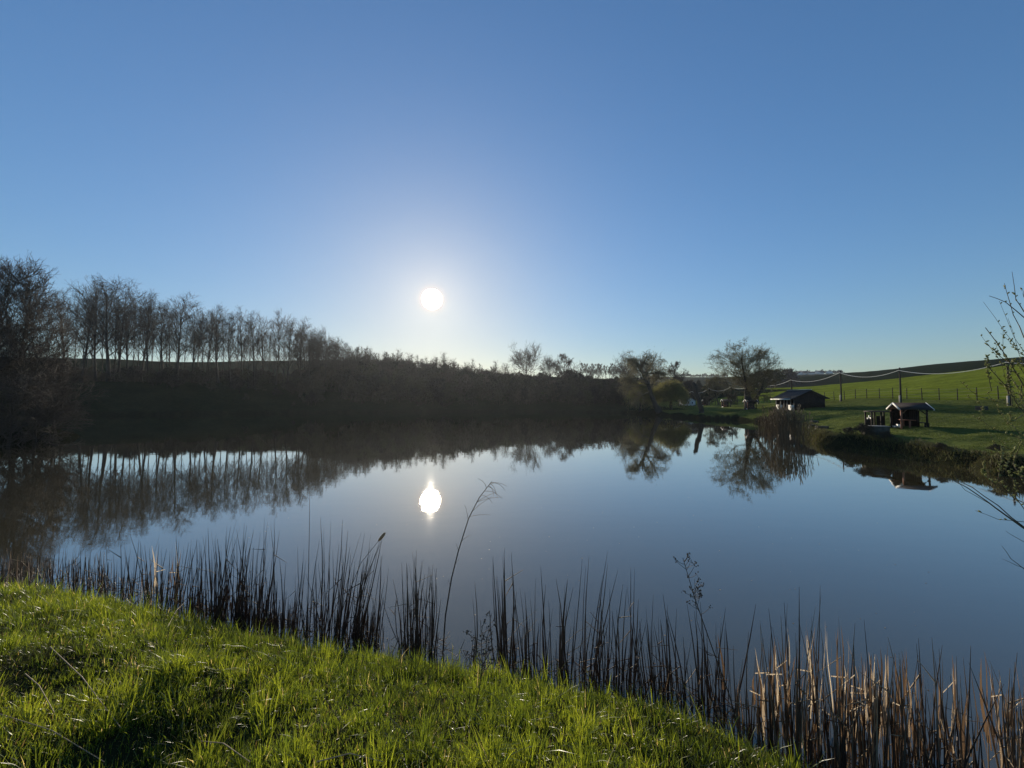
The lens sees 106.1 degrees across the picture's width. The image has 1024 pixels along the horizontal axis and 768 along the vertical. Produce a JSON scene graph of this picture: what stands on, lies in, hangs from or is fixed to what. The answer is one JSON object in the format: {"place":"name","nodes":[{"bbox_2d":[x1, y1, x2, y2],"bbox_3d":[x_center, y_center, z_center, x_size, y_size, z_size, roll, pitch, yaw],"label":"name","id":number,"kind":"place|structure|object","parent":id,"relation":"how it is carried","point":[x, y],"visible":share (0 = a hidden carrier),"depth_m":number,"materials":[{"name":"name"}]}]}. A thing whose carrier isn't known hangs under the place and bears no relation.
{"place":"outdoors","nodes":[
{"label":"outdoors","id":0,"kind":"place"},
{"bbox_2d":[0,412,1023,767],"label":"water","id":1,"kind":"structure","parent":0,"point":[900,556],"depth_m":11.62,"materials":[{"name":"blue liquid"}]},
{"bbox_2d":[92,539,145,602],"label":"reed clump","id":2,"kind":"object","parent":1,"relation":"in","point":[121,587],"visible":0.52,"depth_m":7.74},
{"bbox_2d":[175,541,216,622],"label":"reed clump","id":3,"kind":"object","parent":1,"relation":"in","point":[195,607],"visible":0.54,"depth_m":7.03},
{"bbox_2d":[196,526,254,626],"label":"reed clump","id":4,"kind":"object","parent":1,"relation":"in","point":[219,602],"visible":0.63,"depth_m":6.79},
{"bbox_2d":[259,553,322,637],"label":"reed clump","id":5,"kind":"object","parent":1,"relation":"in","point":[294,623],"visible":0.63,"depth_m":6.57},
{"bbox_2d":[306,533,381,650],"bbox_3d":[-2.789,3.530,6.479,1.214,2.057,0.726,0,-2,0],"label":"reed clump","id":6,"kind":"object","parent":1,"relation":"in","point":[342,631],"visible":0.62,"depth_m":6.43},
{"bbox_2d":[349,561,388,651],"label":"reed clump","id":7,"kind":"object","parent":1,"relation":"in","point":[374,629],"visible":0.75,"depth_m":6.26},
{"bbox_2d":[381,561,432,660],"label":"reed clump","id":8,"kind":"object","parent":1,"relation":"in","point":[406,632],"visible":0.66,"depth_m":6.19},
{"bbox_2d":[393,550,440,662],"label":"reed clump","id":9,"kind":"object","parent":1,"relation":"in","point":[431,632],"visible":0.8,"depth_m":5.98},
{"bbox_2d":[442,480,505,653],"bbox_3d":[-0.594,2.948,6.088,1.032,2.884,0.064,0,-2,0],"label":"drooping weed","id":10,"kind":"object","parent":1,"relation":"in","point":[457,556],"visible":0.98,"depth_m":6.10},
{"bbox_2d":[490,554,525,675],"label":"reed clump","id":11,"kind":"object","parent":1,"relation":"in","point":[503,650],"visible":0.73,"depth_m":5.75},
{"bbox_2d":[511,576,558,685],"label":"reed clump","id":12,"kind":"object","parent":1,"relation":"in","point":[545,653],"visible":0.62,"depth_m":5.60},
{"bbox_2d":[554,551,617,694],"bbox_3d":[1.046,3.477,5.413,0.896,2.077,0.792,0,-2,0],"label":"reed clump","id":13,"kind":"object","parent":1,"relation":"in","point":[563,664],"visible":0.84,"depth_m":5.39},
{"bbox_2d":[626,590,686,713],"bbox_3d":[2.049,3.599,5.191,0.946,1.819,0.701,2,-3,-42],"label":"reed clump","id":14,"kind":"object","parent":1,"relation":"in","point":[666,682],"visible":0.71,"depth_m":5.11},
{"bbox_2d":[689,577,722,722],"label":"seeded weed","id":15,"kind":"object","parent":1,"relation":"in","point":[697,581],"visible":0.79,"depth_m":4.80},
{"bbox_2d":[666,604,755,731],"bbox_3d":[2.646,3.609,4.934,1.146,1.782,0.697,0,-2,0],"label":"reed clump","id":16,"kind":"object","parent":1,"relation":"in","point":[709,691],"visible":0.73,"depth_m":4.82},
{"bbox_2d":[754,404,817,443],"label":"reed clump","id":17,"kind":"object","parent":1,"relation":"in","point":[786,433],"visible":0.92,"depth_m":35.05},
{"bbox_2d":[769,599,858,767],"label":"reed clump","id":18,"kind":"object","parent":1,"relation":"in","point":[810,741],"visible":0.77,"depth_m":4.19,"materials":[{"name":"brown plant"}]},
{"bbox_2d":[806,617,875,767],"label":"reed clump","id":19,"kind":"object","parent":1,"relation":"in","point":[841,755],"visible":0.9,"depth_m":4.12,"materials":[{"name":"brown plant"}]},
{"bbox_2d":[839,639,926,767],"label":"reed clump","id":20,"kind":"object","parent":1,"relation":"in","point":[877,706],"visible":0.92,"depth_m":4.04,"materials":[{"name":"brown plant"}]},
{"bbox_2d":[878,639,1003,767],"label":"reed clump","id":21,"kind":"object","parent":1,"relation":"in","point":[916,740],"visible":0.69,"depth_m":4.06,"materials":[{"name":"brown plant"}]},
{"bbox_2d":[903,638,1011,767],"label":"reed clump","id":22,"kind":"object","parent":1,"relation":"in","point":[963,739],"visible":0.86,"depth_m":4.06,"materials":[{"name":"brown plant"}]},
{"bbox_2d":[969,653,1023,767],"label":"reed clump","id":23,"kind":"object","parent":1,"relation":"in","point":[1008,729],"visible":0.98,"depth_m":4.03,"materials":[{"name":"brown plant"}]},
{"bbox_2d":[0,357,1023,767],"bbox_3d":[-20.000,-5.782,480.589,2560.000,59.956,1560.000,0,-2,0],"label":"ground","id":24,"kind":"structure","parent":0,"point":[132,397],"depth_m":36.05,"materials":[{"name":"plant"}]},
{"bbox_2d":[0,336,68,415],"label":"bare bush","id":25,"kind":"object","parent":24,"relation":"on","point":[9,363],"visible":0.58,"depth_m":35.84,"materials":[{"name":"brown plant"}]},
{"bbox_2d":[0,550,69,584],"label":"reed clump","id":26,"kind":"object","parent":24,"relation":"on","point":[11,562],"visible":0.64,"depth_m":8.81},
{"bbox_2d":[0,253,74,382],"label":"bare tree","id":27,"kind":"object","parent":24,"relation":"on","point":[8,286],"visible":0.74,"depth_m":38.30,"materials":[{"name":"brown plant"}]},
{"bbox_2d":[0,259,79,412],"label":"bare tree","id":28,"kind":"object","parent":24,"relation":"on","point":[30,325],"visible":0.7,"depth_m":38.77,"materials":[{"name":"brown plant"}]},
{"bbox_2d":[0,357,86,426],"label":"bare bush","id":29,"kind":"object","parent":24,"relation":"on","point":[53,378],"visible":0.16,"depth_m":40.02,"materials":[{"name":"brown plant"}]},
{"bbox_2d":[0,369,91,444],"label":"bare bush","id":30,"kind":"object","parent":24,"relation":"on","point":[40,396],"visible":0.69,"depth_m":34.37,"materials":[{"name":"brown plant"}]},
{"bbox_2d":[0,381,94,435],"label":"bare bush","id":31,"kind":"object","parent":24,"relation":"on","point":[61,394],"visible":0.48,"depth_m":36.95,"materials":[{"name":"brown plant"}]},
{"bbox_2d":[0,375,95,446],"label":"bare bush","id":32,"kind":"object","parent":24,"relation":"on","point":[13,398],"visible":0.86,"depth_m":32.92,"materials":[{"name":"brown plant"}]},
{"bbox_2d":[1,290,95,425],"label":"bare tree","id":33,"kind":"object","parent":24,"relation":"on","point":[62,353],"visible":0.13,"depth_m":42.77,"materials":[{"name":"brown plant"}]},
{"bbox_2d":[0,336,113,425],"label":"bare bush","id":34,"kind":"object","parent":24,"relation":"on","point":[39,349],"visible":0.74,"depth_m":37.65,"materials":[{"name":"brown plant"}]},
{"bbox_2d":[28,399,86,435],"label":"bare bush","id":35,"kind":"object","parent":24,"relation":"on","point":[57,406],"visible":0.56,"depth_m":36.34,"materials":[{"name":"brown plant"}]},
{"bbox_2d":[28,287,100,367],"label":"bare tree","id":36,"kind":"object","parent":24,"relation":"on","point":[62,296],"visible":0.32,"depth_m":112.71,"materials":[{"name":"brown plant"}]},
{"bbox_2d":[29,545,104,590],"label":"reed clump","id":37,"kind":"object","parent":24,"relation":"on","point":[63,571],"visible":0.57,"depth_m":8.36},
{"bbox_2d":[50,646,120,727],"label":"dry stalk","id":38,"kind":"object","parent":24,"relation":"on","point":[84,680],"visible":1,"depth_m":3.90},
{"bbox_2d":[49,277,127,381],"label":"bare tree","id":39,"kind":"object","parent":24,"relation":"on","point":[87,342],"visible":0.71,"depth_m":115.00,"materials":[{"name":"brown plant"}]},
{"bbox_2d":[65,554,124,595],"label":"reed clump","id":40,"kind":"object","parent":24,"relation":"on","point":[101,581],"visible":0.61,"depth_m":8.02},
{"bbox_2d":[61,275,128,381],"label":"bare tree","id":41,"kind":"object","parent":24,"relation":"on","point":[94,351],"visible":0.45,"depth_m":117.58,"materials":[{"name":"brown plant"}]},
{"bbox_2d":[90,302,113,380],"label":"bare tree","id":42,"kind":"object","parent":24,"relation":"on","point":[102,354],"visible":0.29,"depth_m":119.75,"materials":[{"name":"brown plant"}]},
{"bbox_2d":[53,272,158,381],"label":"bare tree","id":43,"kind":"object","parent":24,"relation":"on","point":[104,287],"visible":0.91,"depth_m":112.42,"materials":[{"name":"brown plant"}]},
{"bbox_2d":[101,299,129,380],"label":"bare tree","id":44,"kind":"object","parent":24,"relation":"on","point":[115,357],"visible":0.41,"depth_m":119.55,"materials":[{"name":"brown plant"}]},
{"bbox_2d":[93,278,149,380],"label":"bare tree","id":45,"kind":"object","parent":24,"relation":"on","point":[119,349],"visible":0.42,"depth_m":121.78,"materials":[{"name":"brown plant"}]},
{"bbox_2d":[90,303,155,375],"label":"bare tree","id":46,"kind":"object","parent":24,"relation":"on","point":[125,327],"visible":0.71,"depth_m":117.76,"materials":[{"name":"brown plant"}]},
{"bbox_2d":[95,289,172,381],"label":"bare tree","id":47,"kind":"object","parent":24,"relation":"on","point":[148,312],"visible":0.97,"depth_m":114.84,"materials":[{"name":"brown plant"}]},
{"bbox_2d":[124,307,153,381],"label":"bare tree","id":48,"kind":"object","parent":24,"relation":"on","point":[137,353],"visible":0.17,"depth_m":125.29,"materials":[{"name":"brown plant"}]},
{"bbox_2d":[118,289,169,381],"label":"bare tree","id":49,"kind":"object","parent":24,"relation":"on","point":[144,355],"visible":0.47,"depth_m":120.54,"materials":[{"name":"brown plant"}]},
{"bbox_2d":[131,298,183,381],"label":"bare tree","id":50,"kind":"object","parent":24,"relation":"on","point":[163,330],"visible":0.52,"depth_m":121.86,"materials":[{"name":"brown plant"}]},
{"bbox_2d":[124,535,197,612],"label":"reed clump","id":51,"kind":"object","parent":24,"relation":"on","point":[176,584],"visible":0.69,"depth_m":7.39,"materials":[{"name":"brown plant"}]},
{"bbox_2d":[151,302,172,370],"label":"bare tree","id":52,"kind":"object","parent":24,"relation":"on","point":[162,337],"visible":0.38,"depth_m":123.67,"materials":[{"name":"brown plant"}]},
{"bbox_2d":[142,292,215,382],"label":"bare tree","id":53,"kind":"object","parent":24,"relation":"on","point":[179,337],"visible":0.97,"depth_m":114.08,"materials":[{"name":"brown plant"}]},
{"bbox_2d":[181,320,192,381],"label":"bare tree","id":54,"kind":"object","parent":24,"relation":"on","point":[186,329],"visible":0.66,"depth_m":119.17,"materials":[{"name":"brown plant"}]},
{"bbox_2d":[179,302,210,380],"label":"bare tree","id":55,"kind":"object","parent":24,"relation":"on","point":[194,336],"visible":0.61,"depth_m":120.84,"materials":[{"name":"brown plant"}]},
{"bbox_2d":[166,304,243,382],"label":"bare tree","id":56,"kind":"object","parent":24,"relation":"on","point":[220,319],"visible":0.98,"depth_m":116.93,"materials":[{"name":"brown plant"}]},
{"bbox_2d":[192,307,233,380],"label":"bare tree","id":57,"kind":"object","parent":24,"relation":"on","point":[213,349],"visible":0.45,"depth_m":122.77,"materials":[{"name":"brown plant"}]},
{"bbox_2d":[209,309,245,381],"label":"bare tree","id":58,"kind":"object","parent":24,"relation":"on","point":[228,344],"visible":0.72,"depth_m":121.16,"materials":[{"name":"brown plant"}]},
{"bbox_2d":[220,305,254,371],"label":"bare tree","id":59,"kind":"object","parent":24,"relation":"on","point":[240,329],"visible":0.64,"depth_m":123.71,"materials":[{"name":"brown plant"}]},
{"bbox_2d":[226,310,278,384],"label":"bare tree","id":60,"kind":"object","parent":24,"relation":"on","point":[249,335],"visible":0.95,"depth_m":118.22,"materials":[{"name":"brown plant"}]},
{"bbox_2d":[233,313,276,382],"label":"bare tree","id":61,"kind":"object","parent":24,"relation":"on","point":[262,342],"visible":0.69,"depth_m":122.69,"materials":[{"name":"brown plant"}]},
{"bbox_2d":[225,529,286,635],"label":"reed clump","id":62,"kind":"object","parent":24,"relation":"on","point":[251,615],"visible":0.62,"depth_m":6.76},
{"bbox_2d":[245,330,267,383],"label":"bare tree","id":63,"kind":"object","parent":24,"relation":"on","point":[258,342],"visible":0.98,"depth_m":118.67,"materials":[{"name":"brown plant"}]},
{"bbox_2d":[264,308,302,384],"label":"bare tree","id":64,"kind":"object","parent":24,"relation":"on","point":[277,324],"visible":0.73,"depth_m":122.39,"materials":[{"name":"brown plant"}]},
{"bbox_2d":[269,314,305,388],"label":"bare tree","id":65,"kind":"object","parent":24,"relation":"on","point":[289,329],"visible":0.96,"depth_m":119.64,"materials":[{"name":"brown plant"}]},
{"bbox_2d":[282,321,296,378],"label":"bare tree","id":66,"kind":"object","parent":24,"relation":"on","point":[290,344],"visible":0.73,"depth_m":120.83,"materials":[{"name":"brown plant"}]},
{"bbox_2d":[286,317,315,375],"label":"bare tree","id":67,"kind":"object","parent":24,"relation":"on","point":[302,329],"visible":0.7,"depth_m":123.96,"materials":[{"name":"brown plant"}]},
{"bbox_2d":[296,324,319,376],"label":"bare tree","id":68,"kind":"object","parent":24,"relation":"on","point":[309,347],"visible":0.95,"depth_m":121.94,"materials":[{"name":"brown plant"}]},
{"bbox_2d":[304,327,332,385],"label":"bare tree","id":69,"kind":"object","parent":24,"relation":"on","point":[317,347],"visible":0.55,"depth_m":125.22,"materials":[{"name":"brown plant"}]},
{"bbox_2d":[298,518,342,644],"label":"reed clump","id":70,"kind":"object","parent":24,"relation":"on","point":[315,618],"visible":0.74,"depth_m":6.51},
{"bbox_2d":[314,328,346,391],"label":"bare tree","id":71,"kind":"object","parent":24,"relation":"on","point":[325,350],"visible":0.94,"depth_m":121.94,"materials":[{"name":"brown plant"}]},
{"bbox_2d":[327,338,347,390],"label":"bare tree","id":72,"kind":"object","parent":24,"relation":"on","point":[336,360],"visible":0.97,"depth_m":123.70,"materials":[{"name":"brown plant"}]},
{"bbox_2d":[0,578,811,767],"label":"grass","id":73,"kind":"structure","parent":24,"relation":"on","point":[14,650],"depth_m":3.78,"materials":[{"name":"plant"}]},
{"bbox_2d":[0,714,103,761],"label":"dry stalk","id":74,"kind":"object","parent":73,"relation":"on","point":[55,733],"visible":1,"depth_m":3.28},
{"bbox_2d":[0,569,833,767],"bbox_3d":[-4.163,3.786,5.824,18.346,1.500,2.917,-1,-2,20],"label":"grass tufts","id":75,"kind":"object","parent":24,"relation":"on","point":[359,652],"visible":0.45,"depth_m":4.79,"materials":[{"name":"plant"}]},
{"bbox_2d":[0,567,869,767],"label":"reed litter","id":76,"kind":"object","parent":24,"relation":"on","point":[83,590],"visible":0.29,"depth_m":5.98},
{"bbox_2d":[425,351,461,377],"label":"bare tree","id":77,"kind":"object","parent":24,"relation":"on","point":[443,364],"visible":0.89,"depth_m":132.29,"materials":[{"name":"brown plant"}]},
{"bbox_2d":[469,589,477,668],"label":"reed clump","id":78,"kind":"object","parent":24,"relation":"on","point":[475,645],"visible":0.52,"depth_m":5.72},
{"bbox_2d":[283,354,665,406],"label":"brushwood","id":79,"kind":"object","parent":24,"relation":"on","point":[576,387],"visible":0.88,"depth_m":125.60,"materials":[{"name":"plant"}]},
{"bbox_2d":[463,619,499,714],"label":"dead weed","id":80,"kind":"object","parent":24,"relation":"on","point":[472,656],"visible":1,"depth_m":3.70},
{"bbox_2d":[507,340,551,375],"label":"bare tree","id":81,"kind":"object","parent":24,"relation":"on","point":[519,358],"visible":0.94,"depth_m":204.06,"materials":[{"name":"brown plant"}]},
{"bbox_2d":[538,354,560,377],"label":"bare tree","id":82,"kind":"object","parent":24,"relation":"on","point":[548,365],"visible":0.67,"depth_m":199.54,"materials":[{"name":"brown plant"}]},
{"bbox_2d":[549,353,577,371],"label":"bare tree","id":83,"kind":"object","parent":24,"relation":"on","point":[569,362],"visible":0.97,"depth_m":189.82,"materials":[{"name":"brown plant"}]},
{"bbox_2d":[591,568,655,703],"bbox_3d":[1.509,3.600,5.375,0.748,1.858,0.826,0,-2,-9],"label":"reed clump","id":84,"kind":"object","parent":24,"relation":"on","point":[617,671],"visible":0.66,"depth_m":5.22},
{"bbox_2d":[609,352,642,378],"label":"bare tree","id":85,"kind":"object","parent":24,"relation":"on","point":[621,368],"visible":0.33,"depth_m":180.17,"materials":[{"name":"brown plant"}]},
{"bbox_2d":[623,383,653,411],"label":"willow","id":86,"kind":"object","parent":24,"relation":"on","point":[644,389],"visible":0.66,"depth_m":102.75,"materials":[{"name":"green plant"}]},
{"bbox_2d":[613,346,671,413],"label":"leaning tree","id":87,"kind":"object","parent":24,"relation":"on","point":[632,362],"visible":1,"depth_m":95.38,"materials":[{"name":"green plant"}]},
{"bbox_2d":[622,355,668,384],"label":"bare tree","id":88,"kind":"object","parent":24,"relation":"on","point":[639,372],"visible":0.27,"depth_m":164.24,"materials":[{"name":"brown plant"}]},
{"bbox_2d":[649,378,691,409],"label":"willow","id":89,"kind":"object","parent":24,"relation":"on","point":[673,390],"visible":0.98,"depth_m":98.08,"materials":[{"name":"green plant"}]},
{"bbox_2d":[665,361,690,380],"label":"bare tree","id":90,"kind":"object","parent":24,"relation":"on","point":[672,371],"visible":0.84,"depth_m":164.30,"materials":[{"name":"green plant"}]},
{"bbox_2d":[692,382,703,412],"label":"dead tree","id":91,"kind":"object","parent":24,"relation":"on","point":[698,399],"visible":0.98,"depth_m":80.60,"materials":[{"name":"wood"}]},
{"bbox_2d":[673,552,741,739],"bbox_3d":[2.244,3.112,4.313,0.818,2.421,0.114,0,-2,0],"label":"seeded weed","id":92,"kind":"object","parent":24,"relation":"on","point":[704,625],"visible":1,"depth_m":4.33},
{"bbox_2d":[701,376,726,404],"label":"tree","id":93,"kind":"object","parent":24,"relation":"on","point":[718,392],"visible":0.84,"depth_m":119.84,"materials":[{"name":"green plant"}]},
{"bbox_2d":[671,368,799,395],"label":"distant wood","id":94,"kind":"object","parent":24,"relation":"on","point":[789,372],"visible":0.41,"depth_m":288.81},
{"bbox_2d":[712,632,768,751],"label":"reed clump","id":95,"kind":"object","parent":24,"relation":"on","point":[737,696],"visible":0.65,"depth_m":4.49,"materials":[{"name":"brown plant"}]},
{"bbox_2d":[704,335,788,409],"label":"budding tree","id":96,"kind":"object","parent":24,"relation":"on","point":[760,354],"visible":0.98,"depth_m":78.37,"materials":[{"name":"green plant"}]},
{"bbox_2d":[681,369,844,376],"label":"horizon trees","id":97,"kind":"object","parent":24,"relation":"on","point":[833,371],"visible":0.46,"depth_m":658.82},
{"bbox_2d":[749,623,809,763],"bbox_3d":[2.962,3.546,4.298,0.562,1.852,0.473,1,-3,-27],"label":"reed clump","id":98,"kind":"object","parent":24,"relation":"on","point":[773,710],"visible":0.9,"depth_m":4.25,"materials":[{"name":"brown plant"}]},
{"bbox_2d":[770,389,829,410],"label":"open hut","id":99,"kind":"object","parent":24,"relation":"on","point":[807,398],"visible":0.81,"depth_m":64.87,"materials":[{"name":"brown wood"}]},
{"bbox_2d":[702,398,1023,455],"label":"lawn grass","id":100,"kind":"structure","parent":24,"relation":"on","point":[932,416],"depth_m":42.19,"materials":[{"name":"plant"}]},
{"bbox_2d":[850,422,879,436],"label":"bramble bush","id":101,"kind":"object","parent":24,"relation":"on","point":[862,428],"visible":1,"depth_m":30.11,"materials":[{"name":"green plant"}]},
{"bbox_2d":[712,385,1022,404],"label":"wire fence","id":102,"kind":"object","parent":24,"relation":"on","point":[938,389],"visible":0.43,"depth_m":64.35,"materials":[{"name":"brown wood"}]},
{"bbox_2d":[862,425,890,434],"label":"jetty wall","id":103,"kind":"structure","parent":24,"relation":"on","point":[879,428],"depth_m":29.99,"materials":[{"name":"concrete"}]},
{"bbox_2d":[863,411,893,426],"bbox_3d":[32.818,3.326,34.430,1.600,1.800,1.500,-1,-2,24],"label":"storage rack","id":104,"kind":"object","parent":24,"relation":"on","point":[876,420],"visible":0.76,"depth_m":34.75,"materials":[{"name":"brown wood"}]},
{"bbox_2d":[796,421,1023,477],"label":"bank grass","id":105,"kind":"structure","parent":24,"relation":"on","point":[817,434],"depth_m":25.62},
{"bbox_2d":[886,403,934,428],"bbox_3d":[34.036,2.785,32.944,2.180,2.389,2.394,-1,-2,24],"label":"fishing shelter","id":106,"kind":"object","parent":24,"relation":"on","point":[905,414],"visible":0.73,"depth_m":32.71,"materials":[{"name":"brown wood"}]},
{"bbox_2d":[937,273,1023,568],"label":"young willow","id":107,"kind":"object","parent":24,"relation":"on","point":[1006,385],"visible":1,"depth_m":3.59,"materials":[{"name":"brown plant"}]},
{"bbox_2d":[0,0,1023,378],"label":"sky","id":108,"kind":"structure","parent":0,"point":[836,185],"materials":[{"name":"blue"}]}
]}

